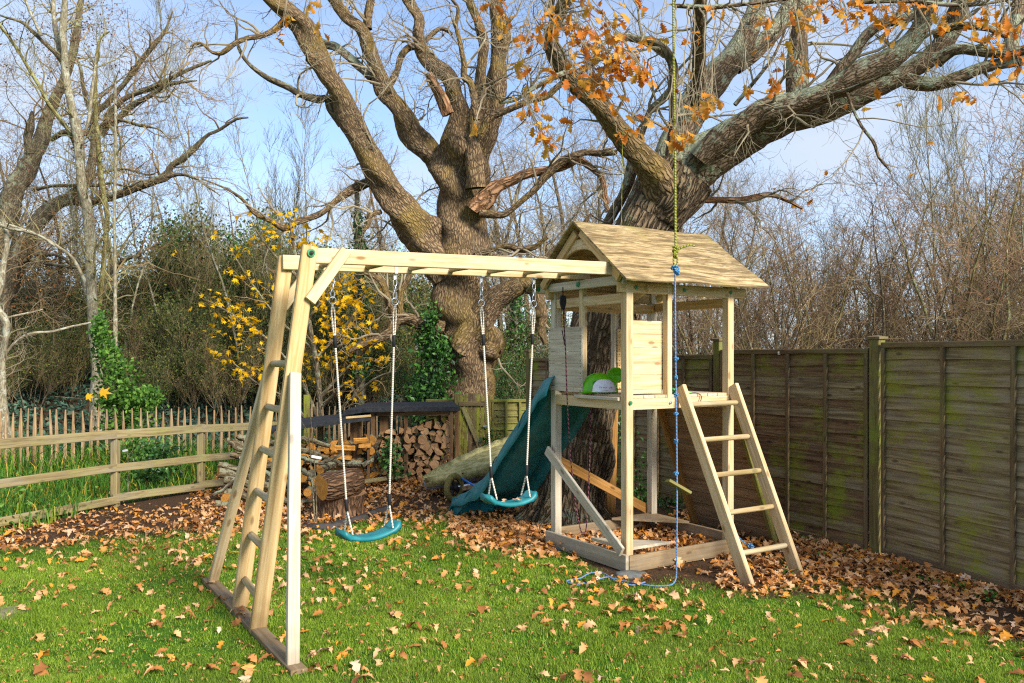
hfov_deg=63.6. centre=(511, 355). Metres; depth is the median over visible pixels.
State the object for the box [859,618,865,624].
fallen leaf
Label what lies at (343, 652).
fallen leaf
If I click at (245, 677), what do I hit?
fallen leaf
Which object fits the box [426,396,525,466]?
green fence
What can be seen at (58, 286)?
bare tree
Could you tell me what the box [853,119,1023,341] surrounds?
bare shrub
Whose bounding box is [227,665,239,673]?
fallen leaf
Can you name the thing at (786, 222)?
bare shrub
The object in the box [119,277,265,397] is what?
hedge shrub
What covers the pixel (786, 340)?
bare shrub
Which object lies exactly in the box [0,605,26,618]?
stepping stone
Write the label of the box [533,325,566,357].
evergreen shrub
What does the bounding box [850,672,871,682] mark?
fallen leaf
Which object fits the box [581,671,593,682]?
fallen leaf
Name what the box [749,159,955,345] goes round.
bare shrub
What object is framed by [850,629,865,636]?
fallen leaf
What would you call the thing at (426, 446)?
split log
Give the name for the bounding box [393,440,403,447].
split log
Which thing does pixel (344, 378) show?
hedge shrub
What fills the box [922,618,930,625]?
fallen leaf
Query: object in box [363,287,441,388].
hedge shrub
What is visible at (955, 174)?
slender tree
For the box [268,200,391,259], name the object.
bare tree
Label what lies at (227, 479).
branch
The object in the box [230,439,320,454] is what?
branch
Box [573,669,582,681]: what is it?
fallen leaf
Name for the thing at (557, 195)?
bare tree
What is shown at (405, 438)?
split log
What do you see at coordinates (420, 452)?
split log
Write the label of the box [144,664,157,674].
fallen leaf
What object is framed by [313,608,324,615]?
fallen leaf
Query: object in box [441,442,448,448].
split log
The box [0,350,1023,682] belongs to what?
ground
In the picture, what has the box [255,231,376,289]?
hedge shrub
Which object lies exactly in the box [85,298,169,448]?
ivy bush
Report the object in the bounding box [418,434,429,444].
split log
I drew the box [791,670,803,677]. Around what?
fallen leaf
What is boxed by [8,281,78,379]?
hedge shrub
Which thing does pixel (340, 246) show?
evergreen tree
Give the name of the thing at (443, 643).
fallen leaf
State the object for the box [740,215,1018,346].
bare shrub
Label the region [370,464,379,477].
split log
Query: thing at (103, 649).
fallen leaf
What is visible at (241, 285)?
hedge shrub
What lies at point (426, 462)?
split log
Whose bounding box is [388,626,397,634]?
fallen leaf
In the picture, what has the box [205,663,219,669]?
fallen leaf
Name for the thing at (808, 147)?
sky
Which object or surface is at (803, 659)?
fallen leaf
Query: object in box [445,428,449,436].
split log
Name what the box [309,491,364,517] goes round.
tree stump
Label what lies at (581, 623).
fallen leaf
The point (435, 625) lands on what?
fallen leaf
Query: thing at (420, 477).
split log
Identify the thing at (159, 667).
fallen leaf
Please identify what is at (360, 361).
ivy
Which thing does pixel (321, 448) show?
split log
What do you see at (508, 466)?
slide
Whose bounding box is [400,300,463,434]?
ivy
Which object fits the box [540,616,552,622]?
fallen leaf
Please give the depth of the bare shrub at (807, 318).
11.86 m
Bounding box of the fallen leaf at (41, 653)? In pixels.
[38,650,49,658]
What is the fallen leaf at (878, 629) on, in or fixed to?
on the grass at (813, 648)
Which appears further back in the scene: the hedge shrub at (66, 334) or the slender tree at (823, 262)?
the hedge shrub at (66, 334)
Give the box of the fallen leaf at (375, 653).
[373,647,385,658]
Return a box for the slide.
[449,376,592,515]
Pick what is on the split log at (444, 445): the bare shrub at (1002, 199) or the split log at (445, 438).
the split log at (445, 438)
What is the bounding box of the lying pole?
[365,474,406,482]
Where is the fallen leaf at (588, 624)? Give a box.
[583,619,596,628]
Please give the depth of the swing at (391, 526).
6.01 m
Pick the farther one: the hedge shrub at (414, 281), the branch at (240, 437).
the hedge shrub at (414, 281)
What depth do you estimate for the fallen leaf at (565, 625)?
5.07 m
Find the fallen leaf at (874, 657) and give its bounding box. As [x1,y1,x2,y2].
[869,654,877,663]
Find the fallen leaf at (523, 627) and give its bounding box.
[518,624,529,632]
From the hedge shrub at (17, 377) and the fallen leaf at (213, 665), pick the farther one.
the hedge shrub at (17, 377)
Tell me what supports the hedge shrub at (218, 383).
on the ground at (664, 574)
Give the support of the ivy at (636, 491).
on the ground at (664, 574)
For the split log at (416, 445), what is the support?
on the split log at (420, 452)
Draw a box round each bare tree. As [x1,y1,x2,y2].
[0,28,81,303]
[0,99,171,365]
[0,125,178,369]
[10,108,146,368]
[55,163,200,365]
[145,185,247,261]
[248,201,312,266]
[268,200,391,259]
[314,125,523,369]
[316,129,423,251]
[332,181,512,366]
[410,86,591,336]
[422,120,547,321]
[428,144,583,390]
[486,93,612,326]
[486,121,625,355]
[515,107,624,315]
[534,74,665,319]
[552,189,748,353]
[565,114,750,353]
[641,206,788,354]
[683,158,788,354]
[694,153,818,346]
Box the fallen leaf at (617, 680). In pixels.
[613,677,621,682]
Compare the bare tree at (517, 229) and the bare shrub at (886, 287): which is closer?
the bare shrub at (886, 287)
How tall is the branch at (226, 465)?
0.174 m
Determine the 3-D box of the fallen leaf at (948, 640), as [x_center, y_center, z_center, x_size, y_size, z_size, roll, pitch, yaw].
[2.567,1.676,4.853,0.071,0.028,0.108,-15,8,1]
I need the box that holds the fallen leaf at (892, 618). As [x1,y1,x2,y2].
[888,616,897,623]
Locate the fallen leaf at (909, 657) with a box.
[901,652,913,659]
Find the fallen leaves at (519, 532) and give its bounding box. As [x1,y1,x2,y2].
[0,456,1023,679]
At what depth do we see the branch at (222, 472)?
9.72 m
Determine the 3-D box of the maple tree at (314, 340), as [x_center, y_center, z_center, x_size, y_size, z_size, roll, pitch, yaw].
[-3.811,-0.426,13.468,4.071,4.313,1.864,0,0,0]
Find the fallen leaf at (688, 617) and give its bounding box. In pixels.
[682,614,690,620]
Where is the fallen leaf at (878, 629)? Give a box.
[866,625,881,631]
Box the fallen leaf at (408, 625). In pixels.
[406,621,420,629]
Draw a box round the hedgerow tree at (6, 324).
[0,178,140,454]
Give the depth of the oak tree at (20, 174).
17.23 m
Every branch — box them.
[213,469,249,495]
[215,500,227,508]
[217,462,270,470]
[217,467,308,488]
[222,488,267,499]
[224,475,268,488]
[226,438,242,451]
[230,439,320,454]
[230,451,271,463]
[236,433,274,445]
[239,456,287,486]
[273,431,330,447]
[284,498,312,504]
[301,447,340,463]
[301,451,344,464]
[301,467,314,495]
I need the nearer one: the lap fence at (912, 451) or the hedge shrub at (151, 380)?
the lap fence at (912, 451)
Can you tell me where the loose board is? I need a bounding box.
[606,410,617,515]
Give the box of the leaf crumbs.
[0,507,1023,682]
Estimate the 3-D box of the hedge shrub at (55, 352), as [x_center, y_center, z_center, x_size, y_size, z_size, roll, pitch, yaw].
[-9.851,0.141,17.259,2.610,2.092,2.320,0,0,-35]
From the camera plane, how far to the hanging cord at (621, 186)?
7.97 m
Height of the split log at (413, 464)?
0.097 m
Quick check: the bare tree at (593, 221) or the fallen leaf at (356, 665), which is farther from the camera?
the bare tree at (593, 221)
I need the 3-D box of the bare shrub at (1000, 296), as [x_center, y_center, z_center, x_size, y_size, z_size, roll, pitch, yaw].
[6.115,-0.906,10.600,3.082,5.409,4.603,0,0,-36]
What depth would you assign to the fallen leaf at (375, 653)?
4.64 m
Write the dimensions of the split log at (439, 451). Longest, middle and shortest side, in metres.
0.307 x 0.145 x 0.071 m
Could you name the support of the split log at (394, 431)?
on the split log at (388, 436)
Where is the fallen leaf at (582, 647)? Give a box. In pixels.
[579,642,588,654]
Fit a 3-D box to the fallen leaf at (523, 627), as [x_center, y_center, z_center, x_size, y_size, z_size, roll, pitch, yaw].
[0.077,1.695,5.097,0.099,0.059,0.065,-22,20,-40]
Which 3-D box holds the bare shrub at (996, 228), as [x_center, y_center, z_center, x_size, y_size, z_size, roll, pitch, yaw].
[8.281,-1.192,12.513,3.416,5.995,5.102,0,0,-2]
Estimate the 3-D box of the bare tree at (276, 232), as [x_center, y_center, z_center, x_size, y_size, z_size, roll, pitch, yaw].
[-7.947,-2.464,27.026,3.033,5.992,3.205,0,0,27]
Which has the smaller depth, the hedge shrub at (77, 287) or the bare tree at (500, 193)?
the hedge shrub at (77, 287)
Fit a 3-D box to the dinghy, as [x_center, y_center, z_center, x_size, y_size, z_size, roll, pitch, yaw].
[-0.026,1.261,10.436,2.314,0.838,1.338,0,0,-25]
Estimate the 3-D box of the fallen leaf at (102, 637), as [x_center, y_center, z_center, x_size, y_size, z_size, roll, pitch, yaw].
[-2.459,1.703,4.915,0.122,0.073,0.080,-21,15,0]
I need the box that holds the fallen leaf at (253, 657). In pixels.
[247,653,256,661]
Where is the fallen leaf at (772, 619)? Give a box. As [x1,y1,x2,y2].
[767,616,776,622]
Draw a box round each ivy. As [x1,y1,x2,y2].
[6,363,525,461]
[347,180,376,424]
[377,434,410,485]
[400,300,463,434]
[478,414,500,445]
[502,295,529,398]
[616,410,682,512]
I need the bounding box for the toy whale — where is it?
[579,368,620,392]
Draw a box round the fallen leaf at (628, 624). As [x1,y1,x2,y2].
[625,620,633,627]
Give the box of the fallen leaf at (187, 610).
[176,609,195,619]
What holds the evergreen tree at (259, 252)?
on the ground at (664, 574)
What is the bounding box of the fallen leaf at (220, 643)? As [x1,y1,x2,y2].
[217,640,226,648]
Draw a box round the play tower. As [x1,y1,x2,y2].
[202,221,803,675]
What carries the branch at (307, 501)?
on the fallen leaves at (519, 532)
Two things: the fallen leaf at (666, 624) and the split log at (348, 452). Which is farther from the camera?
the split log at (348, 452)
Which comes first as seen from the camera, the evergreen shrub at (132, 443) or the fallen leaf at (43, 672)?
the fallen leaf at (43, 672)
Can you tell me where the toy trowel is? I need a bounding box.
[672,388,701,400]
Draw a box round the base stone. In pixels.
[613,570,645,578]
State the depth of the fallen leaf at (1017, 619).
5.23 m
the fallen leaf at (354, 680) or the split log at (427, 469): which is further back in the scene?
the split log at (427, 469)
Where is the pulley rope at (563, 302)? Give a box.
[559,287,592,533]
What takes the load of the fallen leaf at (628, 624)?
on the ground at (664, 574)
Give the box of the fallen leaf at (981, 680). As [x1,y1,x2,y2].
[974,675,984,682]
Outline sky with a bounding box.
[0,0,1023,353]
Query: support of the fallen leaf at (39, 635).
on the ground at (664, 574)
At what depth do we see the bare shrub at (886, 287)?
12.84 m
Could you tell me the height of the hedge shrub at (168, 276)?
4.195 m
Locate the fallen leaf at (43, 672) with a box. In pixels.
[33,669,48,675]
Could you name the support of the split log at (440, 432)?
on the split log at (438, 438)
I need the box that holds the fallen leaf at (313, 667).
[308,662,321,672]
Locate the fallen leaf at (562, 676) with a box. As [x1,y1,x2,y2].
[559,672,573,681]
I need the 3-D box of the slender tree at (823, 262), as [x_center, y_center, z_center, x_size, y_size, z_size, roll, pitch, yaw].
[4.142,-0.946,12.829,2.462,5.435,1.236,0,0,-3]
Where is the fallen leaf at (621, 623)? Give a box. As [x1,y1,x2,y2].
[618,619,627,631]
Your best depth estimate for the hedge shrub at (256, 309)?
17.83 m
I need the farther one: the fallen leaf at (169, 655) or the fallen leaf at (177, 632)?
the fallen leaf at (177, 632)
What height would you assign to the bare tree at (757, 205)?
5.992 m
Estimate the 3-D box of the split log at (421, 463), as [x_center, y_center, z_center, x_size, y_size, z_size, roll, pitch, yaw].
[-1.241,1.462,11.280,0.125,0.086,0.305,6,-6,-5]
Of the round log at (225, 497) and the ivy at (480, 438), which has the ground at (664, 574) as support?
the round log at (225, 497)
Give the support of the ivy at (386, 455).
on the ground at (664, 574)
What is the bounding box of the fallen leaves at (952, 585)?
[640,498,1000,602]
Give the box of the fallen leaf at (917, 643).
[907,638,921,647]
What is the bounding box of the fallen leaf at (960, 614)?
[955,613,965,617]
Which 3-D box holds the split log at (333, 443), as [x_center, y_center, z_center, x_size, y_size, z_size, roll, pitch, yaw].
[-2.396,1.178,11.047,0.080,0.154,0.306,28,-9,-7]
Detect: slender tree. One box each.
[30,39,187,367]
[82,23,239,346]
[130,0,331,411]
[154,90,224,347]
[215,55,309,401]
[280,72,370,350]
[704,119,859,348]
[805,110,933,348]
[876,27,1023,339]
[883,0,1023,338]
[906,41,1013,334]
[928,38,1023,339]
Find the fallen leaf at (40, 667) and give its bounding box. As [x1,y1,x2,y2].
[33,660,50,673]
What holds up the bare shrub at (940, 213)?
on the ground at (664, 574)
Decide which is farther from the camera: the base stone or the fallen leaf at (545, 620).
the base stone
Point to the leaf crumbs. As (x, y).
(282, 671)
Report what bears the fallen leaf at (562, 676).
on the ground at (664, 574)
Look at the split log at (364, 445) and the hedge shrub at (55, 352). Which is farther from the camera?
the hedge shrub at (55, 352)
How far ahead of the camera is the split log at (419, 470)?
11.07 m
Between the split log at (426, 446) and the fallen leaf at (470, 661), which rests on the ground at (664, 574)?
the fallen leaf at (470, 661)
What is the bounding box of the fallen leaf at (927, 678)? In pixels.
[922,675,933,682]
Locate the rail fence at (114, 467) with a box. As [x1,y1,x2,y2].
[0,422,323,526]
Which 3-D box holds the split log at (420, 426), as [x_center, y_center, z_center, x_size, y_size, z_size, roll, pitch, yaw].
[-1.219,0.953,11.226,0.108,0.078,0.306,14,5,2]
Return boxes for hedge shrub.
[0,255,71,354]
[0,315,90,413]
[6,348,45,401]
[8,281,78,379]
[11,303,130,395]
[13,276,127,366]
[19,251,158,365]
[22,247,135,362]
[65,271,241,366]
[71,295,195,387]
[75,279,155,356]
[108,195,291,376]
[117,194,296,350]
[118,344,223,418]
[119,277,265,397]
[149,320,285,423]
[159,272,317,400]
[167,249,350,364]
[203,246,335,299]
[216,275,381,401]
[230,332,353,415]
[231,236,379,326]
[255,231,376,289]
[282,316,403,414]
[284,236,430,366]
[284,272,437,400]
[317,330,423,408]
[326,272,431,355]
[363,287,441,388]
[364,231,509,329]
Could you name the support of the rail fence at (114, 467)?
on the ground at (664, 574)
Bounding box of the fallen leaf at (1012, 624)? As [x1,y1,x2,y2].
[1006,620,1014,626]
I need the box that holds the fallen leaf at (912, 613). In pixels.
[909,611,922,621]
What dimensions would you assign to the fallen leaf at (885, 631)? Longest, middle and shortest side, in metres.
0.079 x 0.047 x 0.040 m
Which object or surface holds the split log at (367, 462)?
on the split log at (354, 464)
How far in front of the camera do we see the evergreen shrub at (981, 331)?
12.38 m
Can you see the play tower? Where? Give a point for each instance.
(724, 477)
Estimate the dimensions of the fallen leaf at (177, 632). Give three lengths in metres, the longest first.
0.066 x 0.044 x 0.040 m
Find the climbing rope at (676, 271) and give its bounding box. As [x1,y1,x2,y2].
[566,0,694,586]
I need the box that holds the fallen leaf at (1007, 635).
[999,630,1012,640]
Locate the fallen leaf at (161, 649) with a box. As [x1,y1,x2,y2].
[156,648,168,653]
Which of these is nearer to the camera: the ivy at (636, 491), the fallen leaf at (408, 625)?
the fallen leaf at (408, 625)
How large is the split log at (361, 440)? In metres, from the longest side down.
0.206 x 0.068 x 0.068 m
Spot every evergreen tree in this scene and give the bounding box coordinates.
[98,212,246,364]
[126,198,318,367]
[209,230,342,305]
[314,232,405,286]
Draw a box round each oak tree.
[0,0,264,347]
[130,0,662,452]
[273,0,1023,526]
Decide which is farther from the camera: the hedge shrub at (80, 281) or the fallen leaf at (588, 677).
the hedge shrub at (80, 281)
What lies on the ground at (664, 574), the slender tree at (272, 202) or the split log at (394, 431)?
the slender tree at (272, 202)
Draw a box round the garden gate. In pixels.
[454,393,486,457]
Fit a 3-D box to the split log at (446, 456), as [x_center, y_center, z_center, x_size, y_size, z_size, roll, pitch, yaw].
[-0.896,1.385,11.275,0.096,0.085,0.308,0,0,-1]
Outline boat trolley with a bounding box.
[444,473,478,501]
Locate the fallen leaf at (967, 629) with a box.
[958,627,971,633]
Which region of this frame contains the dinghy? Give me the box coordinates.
[422,436,508,492]
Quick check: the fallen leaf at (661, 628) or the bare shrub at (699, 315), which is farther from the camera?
the bare shrub at (699, 315)
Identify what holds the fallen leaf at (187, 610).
on the ground at (664, 574)
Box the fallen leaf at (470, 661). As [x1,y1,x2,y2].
[465,657,476,666]
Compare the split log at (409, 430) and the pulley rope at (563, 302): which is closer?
the pulley rope at (563, 302)
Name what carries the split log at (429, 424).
on the split log at (433, 430)
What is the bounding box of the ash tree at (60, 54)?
[0,0,164,431]
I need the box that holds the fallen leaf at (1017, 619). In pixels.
[1013,614,1022,623]
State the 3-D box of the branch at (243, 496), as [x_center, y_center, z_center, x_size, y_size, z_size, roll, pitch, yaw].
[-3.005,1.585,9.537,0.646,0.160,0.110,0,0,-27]
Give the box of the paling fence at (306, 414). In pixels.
[0,395,425,474]
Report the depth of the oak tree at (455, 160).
13.68 m
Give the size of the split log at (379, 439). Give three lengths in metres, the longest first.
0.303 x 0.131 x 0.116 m
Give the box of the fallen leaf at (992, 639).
[988,636,1003,641]
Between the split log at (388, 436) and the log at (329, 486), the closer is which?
the log at (329, 486)
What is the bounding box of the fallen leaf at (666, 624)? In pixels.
[661,621,670,628]
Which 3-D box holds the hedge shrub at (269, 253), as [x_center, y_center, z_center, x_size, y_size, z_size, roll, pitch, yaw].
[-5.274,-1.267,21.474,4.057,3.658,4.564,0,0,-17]
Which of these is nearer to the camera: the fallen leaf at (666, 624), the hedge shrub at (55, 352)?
the fallen leaf at (666, 624)
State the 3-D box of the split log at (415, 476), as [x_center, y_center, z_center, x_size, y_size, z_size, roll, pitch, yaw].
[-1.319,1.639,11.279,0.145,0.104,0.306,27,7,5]
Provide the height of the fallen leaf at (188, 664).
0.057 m
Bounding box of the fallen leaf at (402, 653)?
[397,648,407,659]
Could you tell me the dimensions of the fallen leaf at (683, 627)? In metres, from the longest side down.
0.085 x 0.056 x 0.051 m
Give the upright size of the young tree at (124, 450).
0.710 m
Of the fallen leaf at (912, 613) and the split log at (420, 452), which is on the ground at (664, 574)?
the fallen leaf at (912, 613)
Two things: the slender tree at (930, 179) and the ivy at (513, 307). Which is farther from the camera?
the ivy at (513, 307)
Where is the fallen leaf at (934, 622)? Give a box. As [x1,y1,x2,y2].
[928,619,943,629]
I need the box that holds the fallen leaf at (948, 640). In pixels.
[943,638,954,645]
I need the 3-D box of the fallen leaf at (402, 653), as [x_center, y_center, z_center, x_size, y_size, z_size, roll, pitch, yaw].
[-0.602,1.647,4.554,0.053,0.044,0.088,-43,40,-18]
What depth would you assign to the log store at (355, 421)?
10.91 m
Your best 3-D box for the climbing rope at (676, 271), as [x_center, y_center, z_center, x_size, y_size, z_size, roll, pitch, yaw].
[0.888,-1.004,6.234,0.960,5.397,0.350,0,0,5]
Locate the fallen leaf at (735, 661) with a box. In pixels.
[732,657,744,666]
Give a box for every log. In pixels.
[221,493,230,501]
[301,469,316,481]
[301,506,387,529]
[303,485,311,496]
[306,443,315,448]
[316,463,330,473]
[316,468,364,500]
[317,440,326,451]
[319,462,335,468]
[330,440,337,450]
[333,463,342,469]
[334,455,351,460]
[335,445,355,449]
[338,460,360,467]
[343,440,357,445]
[344,450,351,455]
[353,437,368,442]
[356,454,364,462]
[357,448,364,454]
[358,443,371,447]
[361,458,373,466]
[362,441,380,450]
[365,447,374,454]
[370,433,376,444]
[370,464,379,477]
[376,436,382,442]
[384,434,394,441]
[385,429,397,434]
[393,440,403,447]
[394,434,400,440]
[401,433,410,442]
[403,442,412,451]
[406,426,413,434]
[408,467,415,474]
[408,472,417,480]
[409,447,416,454]
[409,460,417,468]
[410,435,418,442]
[412,424,419,432]
[412,452,418,461]
[413,442,420,449]
[415,449,425,456]
[416,466,424,474]
[417,422,425,429]
[417,460,425,465]
[417,471,425,480]
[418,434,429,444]
[420,439,432,450]
[421,427,429,434]
[423,459,430,467]
[423,467,432,472]
[424,419,433,428]
[426,447,434,455]
[428,427,437,435]
[429,459,440,468]
[430,441,441,449]
[431,453,439,459]
[434,419,443,428]
[434,447,444,454]
[435,433,442,442]
[436,429,443,435]
[441,420,449,429]
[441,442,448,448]
[442,434,454,443]
[442,453,449,461]
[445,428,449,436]
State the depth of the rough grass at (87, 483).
10.58 m
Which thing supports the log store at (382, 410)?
on the ground at (664, 574)
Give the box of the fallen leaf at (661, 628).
[658,623,665,632]
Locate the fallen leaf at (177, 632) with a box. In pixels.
[172,630,180,636]
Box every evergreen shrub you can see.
[87,419,175,472]
[129,435,196,489]
[386,357,443,430]
[434,320,548,395]
[494,354,525,398]
[496,342,548,398]
[502,300,572,369]
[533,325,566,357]
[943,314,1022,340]
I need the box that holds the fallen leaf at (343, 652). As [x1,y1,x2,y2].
[338,650,349,656]
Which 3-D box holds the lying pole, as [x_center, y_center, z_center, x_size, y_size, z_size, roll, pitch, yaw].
[-1.693,1.590,10.659,0.040,0.070,0.946,0,0,36]
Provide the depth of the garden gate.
12.11 m
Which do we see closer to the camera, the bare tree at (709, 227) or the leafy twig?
the leafy twig
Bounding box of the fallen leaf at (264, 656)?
[257,653,276,663]
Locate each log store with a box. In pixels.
[271,413,370,485]
[343,401,459,482]
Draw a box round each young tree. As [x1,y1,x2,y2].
[120,440,139,491]
[301,402,321,522]
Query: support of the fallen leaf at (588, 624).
on the ground at (664, 574)
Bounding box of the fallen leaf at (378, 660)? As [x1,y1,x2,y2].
[371,659,382,665]
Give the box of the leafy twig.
[55,387,119,400]
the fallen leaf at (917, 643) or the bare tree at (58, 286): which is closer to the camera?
the fallen leaf at (917, 643)
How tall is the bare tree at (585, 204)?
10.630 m
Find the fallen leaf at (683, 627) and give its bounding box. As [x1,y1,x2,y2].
[678,623,686,630]
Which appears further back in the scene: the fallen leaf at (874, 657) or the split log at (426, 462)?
the split log at (426, 462)
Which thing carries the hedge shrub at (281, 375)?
on the ground at (664, 574)
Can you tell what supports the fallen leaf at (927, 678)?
on the ground at (664, 574)
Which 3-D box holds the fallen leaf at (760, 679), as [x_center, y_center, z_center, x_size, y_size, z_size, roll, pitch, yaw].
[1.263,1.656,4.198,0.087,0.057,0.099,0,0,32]
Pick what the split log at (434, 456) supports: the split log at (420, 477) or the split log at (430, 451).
the split log at (430, 451)
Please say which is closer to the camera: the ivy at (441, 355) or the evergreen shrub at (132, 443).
the evergreen shrub at (132, 443)
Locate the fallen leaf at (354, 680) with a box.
[352,674,365,682]
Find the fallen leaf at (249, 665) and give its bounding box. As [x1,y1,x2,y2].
[241,662,255,670]
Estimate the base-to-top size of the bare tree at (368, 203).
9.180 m
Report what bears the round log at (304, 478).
on the round log
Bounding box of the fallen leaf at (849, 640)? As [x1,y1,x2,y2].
[845,638,854,646]
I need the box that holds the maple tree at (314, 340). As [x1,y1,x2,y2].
[172,204,399,432]
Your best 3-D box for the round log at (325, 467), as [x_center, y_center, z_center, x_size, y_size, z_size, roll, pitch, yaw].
[-2.336,1.396,10.250,0.098,0.099,0.301,0,0,5]
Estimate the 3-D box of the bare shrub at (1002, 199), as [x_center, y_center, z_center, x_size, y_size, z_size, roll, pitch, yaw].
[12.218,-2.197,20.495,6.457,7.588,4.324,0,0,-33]
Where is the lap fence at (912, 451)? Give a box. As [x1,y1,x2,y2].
[524,335,1023,591]
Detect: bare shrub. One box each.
[641,204,807,354]
[641,250,869,354]
[643,169,890,354]
[643,215,781,353]
[644,272,775,354]
[662,159,913,352]
[672,170,826,354]
[677,170,904,350]
[695,240,950,349]
[704,173,951,349]
[707,227,942,354]
[719,173,873,348]
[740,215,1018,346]
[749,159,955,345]
[753,139,1023,348]
[771,225,963,342]
[782,114,1023,340]
[785,144,1022,347]
[840,131,1023,340]
[842,81,1023,341]
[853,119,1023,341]
[870,122,1023,340]
[894,89,1023,339]
[907,212,1023,340]
[929,119,1023,338]
[937,142,1023,339]
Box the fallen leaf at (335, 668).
[326,663,337,671]
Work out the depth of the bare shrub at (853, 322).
13.33 m
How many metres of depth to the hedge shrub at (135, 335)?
17.87 m
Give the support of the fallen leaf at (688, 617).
on the ground at (664, 574)
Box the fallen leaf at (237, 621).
[234,617,241,625]
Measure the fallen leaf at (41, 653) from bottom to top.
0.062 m
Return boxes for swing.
[328,267,401,541]
[478,276,537,506]
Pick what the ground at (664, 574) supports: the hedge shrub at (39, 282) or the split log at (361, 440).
the hedge shrub at (39, 282)
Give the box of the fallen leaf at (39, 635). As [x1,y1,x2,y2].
[35,632,45,641]
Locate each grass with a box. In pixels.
[0,417,335,535]
[0,509,1023,682]
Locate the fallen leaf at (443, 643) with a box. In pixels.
[440,640,446,648]
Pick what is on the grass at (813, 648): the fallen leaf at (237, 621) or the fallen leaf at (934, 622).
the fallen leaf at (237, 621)
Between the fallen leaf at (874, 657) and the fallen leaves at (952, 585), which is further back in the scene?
the fallen leaves at (952, 585)
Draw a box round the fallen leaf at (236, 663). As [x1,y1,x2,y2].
[231,660,240,666]
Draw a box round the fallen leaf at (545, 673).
[538,669,549,675]
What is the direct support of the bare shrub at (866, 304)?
on the ground at (664, 574)
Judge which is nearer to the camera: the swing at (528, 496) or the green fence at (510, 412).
the swing at (528, 496)
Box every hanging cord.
[613,165,613,224]
[621,132,622,225]
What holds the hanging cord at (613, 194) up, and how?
hanging from the oak tree at (711, 156)
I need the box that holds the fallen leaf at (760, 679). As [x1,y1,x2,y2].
[753,676,767,682]
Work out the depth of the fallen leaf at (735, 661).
4.51 m
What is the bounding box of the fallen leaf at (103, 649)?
[91,647,106,654]
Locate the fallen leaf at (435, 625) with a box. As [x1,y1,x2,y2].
[430,623,438,632]
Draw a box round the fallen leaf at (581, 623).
[577,620,585,626]
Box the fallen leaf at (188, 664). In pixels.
[185,662,196,670]
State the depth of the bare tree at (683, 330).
16.32 m
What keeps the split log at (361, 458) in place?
on the split log
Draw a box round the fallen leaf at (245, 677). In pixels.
[238,675,251,682]
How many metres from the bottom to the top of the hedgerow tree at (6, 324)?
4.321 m
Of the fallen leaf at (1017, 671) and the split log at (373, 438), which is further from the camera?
the split log at (373, 438)
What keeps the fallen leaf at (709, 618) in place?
on the ground at (664, 574)
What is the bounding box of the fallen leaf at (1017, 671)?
[1008,667,1023,673]
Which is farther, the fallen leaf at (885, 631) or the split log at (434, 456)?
the split log at (434, 456)
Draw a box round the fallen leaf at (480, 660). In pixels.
[478,654,488,663]
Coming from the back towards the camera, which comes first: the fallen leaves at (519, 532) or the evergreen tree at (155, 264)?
the evergreen tree at (155, 264)
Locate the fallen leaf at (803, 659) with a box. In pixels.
[799,655,810,666]
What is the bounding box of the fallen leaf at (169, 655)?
[166,653,174,660]
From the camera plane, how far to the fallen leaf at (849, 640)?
4.83 m
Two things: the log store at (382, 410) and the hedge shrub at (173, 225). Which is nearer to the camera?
the log store at (382, 410)
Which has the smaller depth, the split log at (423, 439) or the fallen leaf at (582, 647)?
the fallen leaf at (582, 647)
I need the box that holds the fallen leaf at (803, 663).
[792,658,807,667]
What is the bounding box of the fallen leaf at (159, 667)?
[148,664,164,670]
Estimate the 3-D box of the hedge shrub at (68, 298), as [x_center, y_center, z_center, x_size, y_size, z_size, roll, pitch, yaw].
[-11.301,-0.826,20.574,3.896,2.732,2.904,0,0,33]
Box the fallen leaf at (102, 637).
[95,634,107,640]
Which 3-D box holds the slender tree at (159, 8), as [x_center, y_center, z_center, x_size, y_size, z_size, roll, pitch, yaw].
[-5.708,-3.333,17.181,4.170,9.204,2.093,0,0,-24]
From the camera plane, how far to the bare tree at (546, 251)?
18.20 m
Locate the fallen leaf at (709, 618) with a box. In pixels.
[706,615,712,623]
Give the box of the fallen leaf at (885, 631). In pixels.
[882,628,887,637]
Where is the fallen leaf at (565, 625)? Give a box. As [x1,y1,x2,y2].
[561,622,568,630]
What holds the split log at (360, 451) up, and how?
on the split log at (372, 450)
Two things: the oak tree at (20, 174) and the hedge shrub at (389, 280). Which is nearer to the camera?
the oak tree at (20, 174)
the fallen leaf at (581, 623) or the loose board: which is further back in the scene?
the loose board
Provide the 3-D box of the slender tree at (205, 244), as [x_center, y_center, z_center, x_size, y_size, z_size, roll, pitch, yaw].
[-7.914,-3.158,18.737,3.574,7.889,1.794,0,0,-44]
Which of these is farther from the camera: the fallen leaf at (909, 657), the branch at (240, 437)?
the branch at (240, 437)
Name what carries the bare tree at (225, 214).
on the ground at (664, 574)
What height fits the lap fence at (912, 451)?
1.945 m
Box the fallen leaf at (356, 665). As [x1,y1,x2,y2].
[350,660,360,672]
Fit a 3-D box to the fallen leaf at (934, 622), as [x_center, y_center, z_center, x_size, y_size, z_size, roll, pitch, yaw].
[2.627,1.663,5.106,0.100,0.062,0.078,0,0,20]
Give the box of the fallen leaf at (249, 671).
[244,667,252,678]
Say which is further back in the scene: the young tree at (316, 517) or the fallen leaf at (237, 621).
the young tree at (316, 517)
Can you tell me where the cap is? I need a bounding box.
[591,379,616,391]

